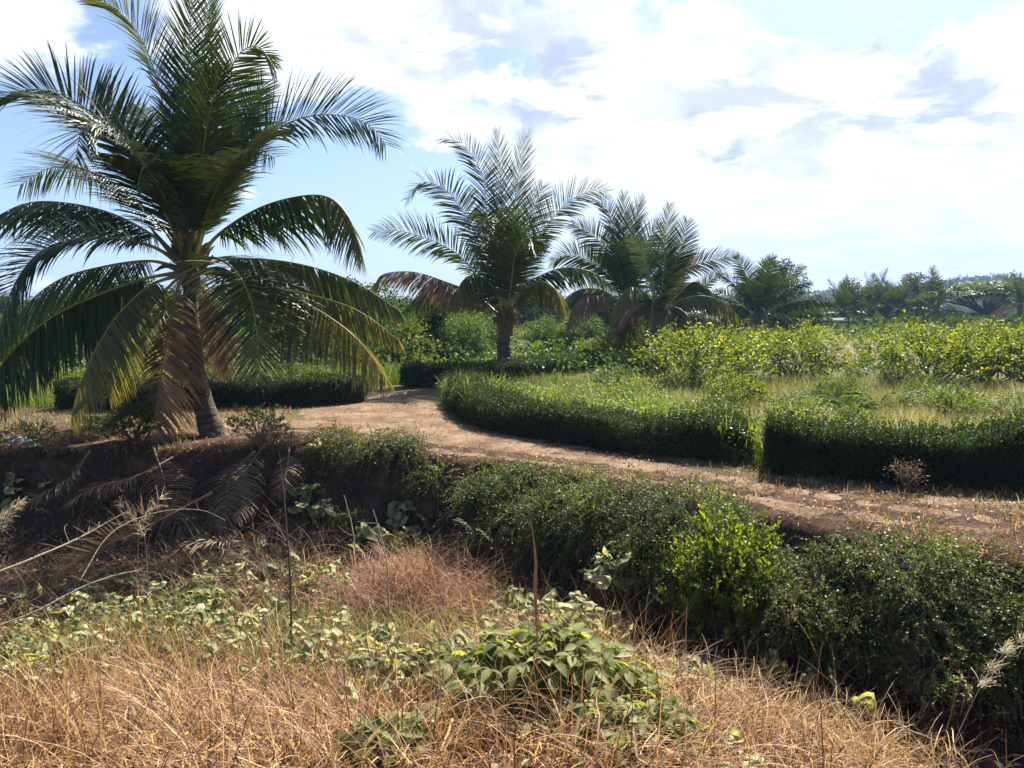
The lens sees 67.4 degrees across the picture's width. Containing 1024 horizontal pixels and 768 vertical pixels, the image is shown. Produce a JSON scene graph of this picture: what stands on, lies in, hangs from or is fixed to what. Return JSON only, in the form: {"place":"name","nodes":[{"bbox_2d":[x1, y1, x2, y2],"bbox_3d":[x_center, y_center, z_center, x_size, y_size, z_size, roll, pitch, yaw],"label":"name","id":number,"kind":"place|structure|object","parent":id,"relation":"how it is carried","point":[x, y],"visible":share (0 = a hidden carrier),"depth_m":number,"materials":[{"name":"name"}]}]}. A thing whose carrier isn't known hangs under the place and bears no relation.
{"place":"outdoors","nodes":[
{"label":"outdoors","id":0,"kind":"place"},
{"bbox_2d":[0,344,1023,767],"bbox_3d":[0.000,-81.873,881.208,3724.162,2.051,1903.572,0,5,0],"label":"ground","id":1,"kind":"structure","parent":0,"point":[378,490],"depth_m":11.04,"materials":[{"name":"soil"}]},
{"bbox_2d":[0,420,59,524],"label":"creeper plant","id":2,"kind":"object","parent":1,"relation":"on","point":[10,480],"visible":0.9,"depth_m":12.14,"materials":[{"name":"green plant"}]},
{"bbox_2d":[4,415,66,443],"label":"bank shrub","id":3,"kind":"object","parent":1,"relation":"on","point":[37,433],"visible":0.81,"depth_m":12.69,"materials":[{"name":"green plant"}]},
{"bbox_2d":[0,616,111,680],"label":"creeper plant","id":4,"kind":"object","parent":1,"relation":"on","point":[50,625],"visible":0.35,"depth_m":7.08,"materials":[{"name":"green plant"}]},
{"bbox_2d":[0,551,155,624],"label":"creeper plant","id":5,"kind":"object","parent":1,"relation":"on","point":[81,590],"visible":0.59,"depth_m":8.91,"materials":[{"name":"green plant"}]},
{"bbox_2d":[0,633,176,701],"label":"creeper plant","id":6,"kind":"object","parent":1,"relation":"on","point":[22,650],"visible":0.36,"depth_m":5.85,"materials":[{"name":"green plant"}]},
{"bbox_2d":[11,573,211,633],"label":"creeper plant","id":7,"kind":"object","parent":1,"relation":"on","point":[79,596],"visible":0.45,"depth_m":8.45,"materials":[{"name":"green plant"}]},
{"bbox_2d":[56,456,173,512],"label":"fallen frond","id":8,"kind":"object","parent":1,"relation":"on","point":[104,483],"visible":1,"depth_m":11.44,"materials":[{"name":"brown plant"}]},
{"bbox_2d":[91,394,168,441],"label":"dark shrub","id":9,"kind":"object","parent":1,"relation":"on","point":[122,414],"visible":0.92,"depth_m":12.76,"materials":[{"name":"green plant"}]},
{"bbox_2d":[50,488,212,589],"bbox_3d":[-4.770,1.765,9.518,1.376,1.133,2.209,0,5,0],"label":"fallen frond","id":10,"kind":"object","parent":1,"relation":"on","point":[122,532],"visible":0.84,"depth_m":9.20,"materials":[{"name":"brown plant"}]},
{"bbox_2d":[47,596,280,669],"bbox_3d":[-3.445,2.433,7.457,2.060,0.672,1.907,0,5,0],"label":"creeper plant","id":11,"kind":"object","parent":1,"relation":"on","point":[199,614],"visible":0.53,"depth_m":7.38,"materials":[{"name":"green plant"}]},
{"bbox_2d":[136,447,197,541],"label":"fallen frond","id":12,"kind":"object","parent":1,"relation":"on","point":[170,476],"visible":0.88,"depth_m":11.63,"materials":[{"name":"brown plant"}]},
{"bbox_2d":[0,450,356,631],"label":"dead brush","id":13,"kind":"object","parent":1,"relation":"on","point":[192,560],"visible":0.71,"depth_m":9.91,"materials":[{"name":"brown plant"}]},
{"bbox_2d":[153,578,240,615],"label":"leafy shrub","id":14,"kind":"object","parent":1,"relation":"on","point":[209,593],"visible":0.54,"depth_m":8.79,"materials":[{"name":"green plant"}]},
{"bbox_2d":[0,0,406,442],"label":"coconut palm","id":15,"kind":"object","parent":1,"relation":"on","point":[189,180],"visible":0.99,"depth_m":12.58,"materials":[{"name":"green plant"}]},
{"bbox_2d":[156,534,256,567],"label":"fallen frond","id":16,"kind":"object","parent":1,"relation":"on","point":[198,544],"visible":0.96,"depth_m":10.00,"materials":[{"name":"brown plant"}]},
{"bbox_2d":[51,371,370,410],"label":"clipped hedge","id":17,"kind":"object","parent":1,"relation":"on","point":[311,389],"visible":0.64,"depth_m":17.38,"materials":[{"name":"green plant"}]},
{"bbox_2d":[130,529,291,610],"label":"creeper plant","id":18,"kind":"object","parent":1,"relation":"on","point":[237,565],"visible":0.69,"depth_m":9.85,"materials":[{"name":"green plant"}]},
{"bbox_2d":[6,358,451,408],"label":"tall weeds","id":19,"kind":"object","parent":1,"relation":"on","point":[393,376],"visible":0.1,"depth_m":22.30,"materials":[{"name":"green plant"}]},
{"bbox_2d":[200,450,258,539],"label":"fallen frond","id":20,"kind":"object","parent":1,"relation":"on","point":[232,486],"visible":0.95,"depth_m":11.52,"materials":[{"name":"brown plant"}]},
{"bbox_2d":[222,442,267,527],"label":"fallen frond","id":21,"kind":"object","parent":1,"relation":"on","point":[252,466],"visible":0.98,"depth_m":11.64,"materials":[{"name":"brown plant"}]},
{"bbox_2d":[224,401,291,440],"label":"dark shrub","id":22,"kind":"object","parent":1,"relation":"on","point":[252,422],"visible":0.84,"depth_m":12.95,"materials":[{"name":"green plant"}]},
{"bbox_2d":[176,596,351,649],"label":"creeper plant","id":23,"kind":"object","parent":1,"relation":"on","point":[223,616],"visible":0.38,"depth_m":7.82,"materials":[{"name":"green plant"}]},
{"bbox_2d":[244,419,302,451],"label":"bank shrub","id":24,"kind":"object","parent":1,"relation":"on","point":[274,435],"visible":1,"depth_m":12.44,"materials":[{"name":"green plant"}]},
{"bbox_2d":[266,447,304,501],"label":"fallen frond","id":25,"kind":"object","parent":1,"relation":"on","point":[284,478],"visible":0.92,"depth_m":11.73,"materials":[{"name":"brown plant"}]},
{"bbox_2d":[158,620,433,702],"bbox_3d":[-1.828,2.360,6.616,2.345,0.892,2.432,0,5,0],"label":"creeper plant","id":26,"kind":"object","parent":1,"relation":"on","point":[306,647],"visible":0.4,"depth_m":6.41,"materials":[{"name":"green plant"}]},
{"bbox_2d":[263,438,338,547],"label":"creeper plant","id":27,"kind":"object","parent":1,"relation":"on","point":[317,510],"visible":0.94,"depth_m":11.59,"materials":[{"name":"green plant"}]},
{"bbox_2d":[244,544,388,599],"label":"creeper plant","id":28,"kind":"object","parent":1,"relation":"on","point":[304,579],"visible":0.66,"depth_m":9.59,"materials":[{"name":"green plant"}]},
{"bbox_2d":[0,559,638,727],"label":"green grass","id":29,"kind":"structure","parent":1,"relation":"on","point":[187,629],"depth_m":7.51,"materials":[{"name":"green plant"}]},
{"bbox_2d":[265,321,379,372],"bbox_3d":[-6.662,-1.385,27.044,3.987,2.633,3.665,-1,6,-9],"label":"tree","id":30,"kind":"object","parent":1,"relation":"on","point":[300,345],"visible":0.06,"depth_m":26.63,"materials":[{"name":"green plant"}]},
{"bbox_2d":[328,503,371,542],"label":"bank shrub","id":31,"kind":"object","parent":1,"relation":"on","point":[349,534],"visible":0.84,"depth_m":11.31,"materials":[{"name":"green plant"}]},
{"bbox_2d":[289,419,443,496],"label":"creeping shrub","id":32,"kind":"object","parent":1,"relation":"on","point":[384,446],"visible":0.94,"depth_m":12.01,"materials":[{"name":"green plant"}]},
{"bbox_2d":[321,709,432,767],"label":"leafy shrub","id":33,"kind":"object","parent":1,"relation":"on","point":[382,720],"visible":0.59,"depth_m":4.24,"materials":[{"name":"green plant"}]},
{"bbox_2d":[285,610,473,682],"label":"creeper plant","id":34,"kind":"object","parent":1,"relation":"on","point":[361,639],"visible":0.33,"depth_m":6.71,"materials":[{"name":"green plant"}]},
{"bbox_2d":[287,629,473,708],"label":"creeper plant","id":35,"kind":"object","parent":1,"relation":"on","point":[394,657],"visible":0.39,"depth_m":5.68,"materials":[{"name":"green plant"}]},
{"bbox_2d":[355,500,432,550],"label":"creeper plant","id":36,"kind":"object","parent":1,"relation":"on","point":[396,511],"visible":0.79,"depth_m":11.24,"materials":[{"name":"green plant"}]},
{"bbox_2d":[345,301,445,366],"bbox_3d":[-4.436,-1.670,28.934,3.544,2.966,3.687,2,6,19],"label":"tree","id":37,"kind":"object","parent":1,"relation":"on","point":[395,330],"visible":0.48,"depth_m":28.42,"materials":[{"name":"green plant"}]},
{"bbox_2d":[254,528,547,636],"bbox_3d":[-1.220,2.425,9.221,3.681,1.448,3.592,3,6,29],"label":"dry grass clump","id":38,"kind":"object","parent":1,"relation":"on","point":[430,578],"visible":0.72,"depth_m":8.98,"materials":[{"name":"plant"}]},
{"bbox_2d":[414,293,451,362],"bbox_3d":[-3.191,-2.390,30.887,1.754,3.589,1.537,5,7,41],"label":"column tree","id":39,"kind":"object","parent":1,"relation":"on","point":[437,323],"visible":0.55,"depth_m":30.71,"materials":[{"name":"green plant"}]},
{"bbox_2d":[386,639,486,705],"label":"leafy shrub","id":40,"kind":"object","parent":1,"relation":"on","point":[443,646],"visible":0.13,"depth_m":5.87,"materials":[{"name":"green plant"}]},
{"bbox_2d":[0,602,885,767],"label":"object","id":41,"kind":"object","parent":1,"relation":"on","point":[378,736],"visible":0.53,"depth_m":4.46,"materials":[{"name":"plant"}]},
{"bbox_2d":[424,311,491,360],"bbox_3d":[-2.286,-2.014,32.970,2.954,2.756,2.843,0,5,-3],"label":"tree","id":42,"kind":"object","parent":1,"relation":"on","point":[468,329],"visible":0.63,"depth_m":32.63,"materials":[{"name":"green plant"}]},
{"bbox_2d":[435,517,493,556],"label":"bank shrub","id":43,"kind":"object","parent":1,"relation":"on","point":[460,537],"visible":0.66,"depth_m":10.66,"materials":[{"name":"green plant"}]},
{"bbox_2d":[0,572,952,767],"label":"broken stalks","id":44,"kind":"object","parent":1,"relation":"on","point":[488,755],"visible":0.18,"depth_m":4.46,"materials":[{"name":"plant"}]},
{"bbox_2d":[0,535,974,767],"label":"reddish dry grass","id":45,"kind":"structure","parent":1,"relation":"on","point":[330,717],"depth_m":5.11,"materials":[{"name":"plant"}]},
{"bbox_2d":[367,126,617,361],"bbox_3d":[-0.665,-4.089,23.796,6.844,8.237,5.051,3,6,29],"label":"coconut palm","id":46,"kind":"object","parent":1,"relation":"on","point":[504,259],"visible":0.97,"depth_m":23.71,"materials":[{"name":"green plant"}]},
{"bbox_2d":[0,502,1000,767],"bbox_3d":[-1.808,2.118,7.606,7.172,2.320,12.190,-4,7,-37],"label":"dry grass","id":47,"kind":"structure","parent":1,"relation":"on","point":[94,722],"depth_m":4.69,"materials":[{"name":"plant"}]},
{"bbox_2d":[399,349,603,387],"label":"clipped hedge","id":48,"kind":"object","parent":1,"relation":"on","point":[417,374],"visible":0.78,"depth_m":22.73,"materials":[{"name":"green plant"}]},
{"bbox_2d":[0,458,1016,755],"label":"clods","id":49,"kind":"object","parent":1,"relation":"on","point":[680,640],"visible":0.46,"depth_m":10.88,"materials":[{"name":"brown soil"}]},
{"bbox_2d":[0,324,1023,391],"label":"weeds","id":50,"kind":"object","parent":1,"relation":"on","point":[514,350],"visible":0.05,"depth_m":27.63,"materials":[{"name":"green plant"}]},
{"bbox_2d":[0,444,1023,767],"bbox_3d":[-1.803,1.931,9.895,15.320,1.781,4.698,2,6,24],"label":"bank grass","id":51,"kind":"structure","parent":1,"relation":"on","point":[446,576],"depth_m":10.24,"materials":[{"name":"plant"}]},
{"bbox_2d":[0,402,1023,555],"bbox_3d":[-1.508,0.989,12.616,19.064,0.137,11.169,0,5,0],"label":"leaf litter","id":52,"kind":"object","parent":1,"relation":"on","point":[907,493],"visible":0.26,"depth_m":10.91,"materials":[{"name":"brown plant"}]},
{"bbox_2d":[0,449,1023,767],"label":"dead leaves","id":53,"kind":"object","parent":1,"relation":"on","point":[442,637],"depth_m":8.23,"materials":[{"name":"brown plant"}]},
{"bbox_2d":[5,404,1023,568],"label":"green turf","id":54,"kind":"structure","parent":1,"relation":"on","point":[817,486],"depth_m":11.90,"materials":[{"name":"green plant"}]},
{"bbox_2d":[483,585,546,627],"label":"creeper plant","id":55,"kind":"object","parent":1,"relation":"on","point":[509,596],"visible":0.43,"depth_m":8.26,"materials":[{"name":"green plant"}]},
{"bbox_2d":[476,292,568,327],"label":"broadleaf tree","id":56,"kind":"object","parent":1,"relation":"on","point":[523,318],"visible":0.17,"depth_m":60.93,"materials":[{"name":"green plant"}]},
{"bbox_2d":[430,592,632,646],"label":"creeper plant","id":57,"kind":"object","parent":1,"relation":"on","point":[595,609],"visible":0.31,"depth_m":7.67,"materials":[{"name":"green plant"}]},
{"bbox_2d":[517,315,574,351],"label":"tree","id":58,"kind":"object","parent":1,"relation":"on","point":[549,327],"visible":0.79,"depth_m":40.49,"materials":[{"name":"green plant"}]},
{"bbox_2d":[420,618,673,741],"bbox_3d":[0.209,2.007,5.268,1.722,0.708,1.276,-2,6,-15],"label":"leafy shrub","id":59,"kind":"object","parent":1,"relation":"on","point":[572,647],"visible":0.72,"depth_m":5.05,"materials":[{"name":"green plant"}]},
{"bbox_2d":[501,588,620,640],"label":"creeper plant","id":60,"kind":"object","parent":1,"relation":"on","point":[577,608],"visible":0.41,"depth_m":7.70,"materials":[{"name":"green plant"}]},
{"bbox_2d":[557,312,606,347],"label":"tree","id":61,"kind":"object","parent":1,"relation":"on","point":[593,325],"visible":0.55,"depth_m":41.40,"materials":[{"name":"green plant"}]},
{"bbox_2d":[439,366,759,461],"bbox_3d":[0.462,0.372,14.683,2.571,1.035,9.341,-3,6,-32],"label":"clipped hedge","id":62,"kind":"object","parent":1,"relation":"on","point":[612,429],"visible":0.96,"depth_m":12.31,"materials":[{"name":"green plant"}]},
{"bbox_2d":[578,546,633,621],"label":"creeper plant","id":63,"kind":"object","parent":1,"relation":"on","point":[602,578],"visible":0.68,"depth_m":8.54,"materials":[{"name":"green plant"}]},
{"bbox_2d":[579,362,637,387],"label":"weed","id":64,"kind":"object","parent":1,"relation":"on","point":[606,377],"visible":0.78,"depth_m":20.61,"materials":[{"name":"green plant"}]},
{"bbox_2d":[590,318,651,364],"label":"citrus bush","id":65,"kind":"object","parent":1,"relation":"on","point":[608,340],"visible":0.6,"depth_m":30.65,"materials":[{"name":"green plant"}]},
{"bbox_2d":[548,689,708,767],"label":"leafy shrub","id":66,"kind":"object","parent":1,"relation":"on","point":[665,716],"visible":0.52,"depth_m":4.40,"materials":[{"name":"green plant"}]},
{"bbox_2d":[595,371,668,405],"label":"weed","id":67,"kind":"object","parent":1,"relation":"on","point":[623,387],"visible":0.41,"depth_m":15.83,"materials":[{"name":"green plant"}]},
{"bbox_2d":[545,188,741,351],"bbox_3d":[5.441,-4.814,32.830,8.303,7.331,4.512,0,5,0],"label":"coconut palm","id":68,"kind":"object","parent":1,"relation":"on","point":[621,272],"visible":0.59,"depth_m":32.66,"materials":[{"name":"green plant"}]},
{"bbox_2d":[561,688,763,767],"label":"creeper plant","id":69,"kind":"object","parent":1,"relation":"on","point":[736,734],"visible":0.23,"depth_m":4.61,"materials":[{"name":"green plant"}]},
{"bbox_2d":[612,266,724,338],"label":"tree","id":70,"kind":"object","parent":1,"relation":"on","point":[699,317],"visible":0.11,"depth_m":41.94,"materials":[{"name":"green plant"}]},
{"bbox_2d":[611,201,742,365],"bbox_3d":[5.969,-3.832,29.260,4.968,6.423,3.227,-1,6,-15],"label":"coconut palm","id":71,"kind":"object","parent":1,"relation":"on","point":[668,277],"visible":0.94,"depth_m":29.11,"materials":[{"name":"green plant"}]},
{"bbox_2d":[653,364,714,392],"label":"weed","id":72,"kind":"object","parent":1,"relation":"on","point":[684,379],"visible":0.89,"depth_m":20.29,"materials":[{"name":"green plant"}]},
{"bbox_2d":[435,361,950,466],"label":"lush grass","id":73,"kind":"structure","parent":1,"relation":"on","point":[643,404],"depth_m":14.46,"materials":[{"name":"green plant"}]},
{"bbox_2d":[624,645,768,706],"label":"creeper plant","id":74,"kind":"object","parent":1,"relation":"on","point":[695,661],"visible":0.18,"depth_m":6.63,"materials":[{"name":"green plant"}]},
{"bbox_2d":[626,316,776,382],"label":"citrus bush","id":75,"kind":"object","parent":1,"relation":"on","point":[666,355],"visible":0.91,"depth_m":21.40,"materials":[{"name":"green plant"}]},
{"bbox_2d":[392,450,1023,758],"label":"overgrown hedge","id":76,"kind":"object","parent":1,"relation":"on","point":[919,593],"visible":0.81,"depth_m":7.31,"materials":[{"name":"green plant"}]},
{"bbox_2d":[647,489,790,649],"bbox_3d":[2.179,1.901,7.880,1.462,1.631,1.864,0,5,-1],"label":"bright bush","id":77,"kind":"object","parent":1,"relation":"on","point":[696,589],"visible":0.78,"depth_m":7.58,"materials":[{"name":"green plant"}]},
{"bbox_2d":[444,369,1023,456],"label":"field grass","id":78,"kind":"structure","parent":1,"relation":"on","point":[914,413],"depth_m":18.69,"materials":[{"name":"green plant"}]},
{"bbox_2d":[696,367,775,408],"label":"weed","id":79,"kind":"object","parent":1,"relation":"on","point":[716,387],"visible":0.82,"depth_m":16.85,"materials":[{"name":"green plant"}]},
{"bbox_2d":[705,252,838,334],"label":"coconut palm","id":80,"kind":"object","parent":1,"relation":"on","point":[756,296],"visible":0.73,"depth_m":49.90,"materials":[{"name":"green plant"}]},
{"bbox_2d":[754,391,856,443],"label":"weed","id":81,"kind":"object","parent":1,"relation":"on","point":[802,409],"visible":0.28,"depth_m":11.69,"materials":[{"name":"green plant"}]},
{"bbox_2d":[733,315,880,381],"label":"citrus bush","id":82,"kind":"object","parent":1,"relation":"on","point":[785,347],"visible":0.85,"depth_m":22.96,"materials":[{"name":"green plant"}]},
{"bbox_2d":[613,633,1023,767],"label":"dry grass clump","id":83,"kind":"object","parent":1,"relation":"on","point":[844,749],"visible":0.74,"depth_m":5.42,"materials":[{"name":"plant"}]},
{"bbox_2d":[721,640,915,730],"bbox_3d":[2.705,2.633,6.908,0.841,0.556,1.494,-5,8,-44],"label":"creeper plant","id":84,"kind":"object","parent":1,"relation":"on","point":[782,667],"visible":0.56,"depth_m":6.80,"materials":[{"name":"green plant"}]},
{"bbox_2d":[803,276,874,324],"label":"coconut palm","id":85,"kind":"object","parent":1,"relation":"on","point":[846,298],"visible":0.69,"depth_m":77.29,"materials":[{"name":"green plant"}]},
{"bbox_2d":[813,386,882,417],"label":"fern like weed","id":86,"kind":"object","parent":1,"relation":"on","point":[867,405],"visible":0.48,"depth_m":15.76,"materials":[{"name":"green plant"}]},
{"bbox_2d":[834,267,903,317],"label":"coconut palm","id":87,"kind":"object","parent":1,"relation":"on","point":[876,289],"visible":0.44,"depth_m":79.39,"materials":[{"name":"green plant"}]},
{"bbox_2d":[732,312,1023,335],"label":"distant scrub","id":88,"kind":"object","parent":1,"relation":"on","point":[866,321],"visible":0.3,"depth_m":64.91,"materials":[{"name":"green plant"}]},
{"bbox_2d":[759,398,1023,492],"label":"clipped hedge","id":89,"kind":"object","parent":1,"relation":"on","point":[971,455],"visible":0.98,"depth_m":9.84,"materials":[{"name":"green plant"}]},
{"bbox_2d":[864,275,936,320],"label":"coconut palm","id":90,"kind":"object","parent":1,"relation":"on","point":[895,298],"visible":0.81,"depth_m":77.42,"materials":[{"name":"green plant"}]},
{"bbox_2d":[876,452,930,491],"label":"dried weed","id":91,"kind":"object","parent":1,"relation":"on","point":[905,476],"visible":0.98,"depth_m":9.34,"materials":[{"name":"brown plant"}]},
{"bbox_2d":[850,309,1014,384],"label":"citrus bush","id":92,"kind":"object","parent":1,"relation":"on","point":[960,363],"visible":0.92,"depth_m":21.34,"materials":[{"name":"green plant"}]},
{"bbox_2d":[902,265,984,322],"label":"coconut palm","id":93,"kind":"object","parent":1,"relation":"on","point":[937,301],"visible":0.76,"depth_m":82.18,"materials":[{"name":"green plant"}]},
{"bbox_2d":[908,379,991,418],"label":"weed","id":94,"kind":"object","parent":1,"relation":"on","point":[944,403],"visible":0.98,"depth_m":15.21,"materials":[{"name":"green plant"}]},
{"bbox_2d":[919,280,1023,314],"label":"flat topped tree","id":95,"kind":"object","parent":1,"relation":"on","point":[988,308],"visible":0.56,"depth_m":101.59,"materials":[{"name":"green plant"}]},
{"bbox_2d":[924,313,1023,384],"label":"citrus bush","id":96,"kind":"object","parent":1,"relation":"on","point":[986,330],"visible":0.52,"depth_m":22.34,"materials":[{"name":"green plant"}]},
{"bbox_2d":[943,632,1023,767],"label":"seeding grass","id":97,"kind":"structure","parent":1,"relation":"on","point":[1006,651],"depth_m":4.54,"materials":[{"name":"beige plant"}]},
{"bbox_2d":[975,270,1023,315],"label":"coconut palm","id":98,"kind":"object","parent":1,"relation":"on","point":[1018,291],"visible":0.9,"depth_m":88.17,"materials":[{"name":"green plant"}]},
{"bbox_2d":[982,390,1023,416],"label":"weed","id":99,"kind":"object","parent":1,"relation":"on","point":[1015,406],"visible":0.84,"depth_m":15.59,"materials":[{"name":"green plant"}]},
{"bbox_2d":[0,0,1023,300],"label":"sky","id":100,"kind":"structure","parent":0,"point":[839,139],"materials":[{"name":"white"}]},
{"bbox_2d":[65,387,1023,531],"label":"dirt path","id":101,"kind":"structure","parent":0,"point":[425,424],"depth_m":12.68,"materials":[{"name":"brown soil"}]},
{"bbox_2d":[538,279,1014,314],"bbox_3d":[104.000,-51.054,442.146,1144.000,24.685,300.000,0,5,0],"label":"hills","id":102,"kind":"structure","parent":0,"point":[949,300],"depth_m":393.98,"materials":[{"name":"green plant"}]},
{"bbox_2d":[716,272,1023,312],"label":"hillside trees","id":103,"kind":"object","parent":102,"relation":"on","point":[827,293],"visible":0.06,"depth_m":479.52,"materials":[{"name":"green plant"}]},
{"bbox_2d":[774,334,923,399],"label":"plume grass","id":104,"kind":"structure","parent":0,"point":[851,352],"depth_m":19.62,"materials":[{"name":"green plant"}]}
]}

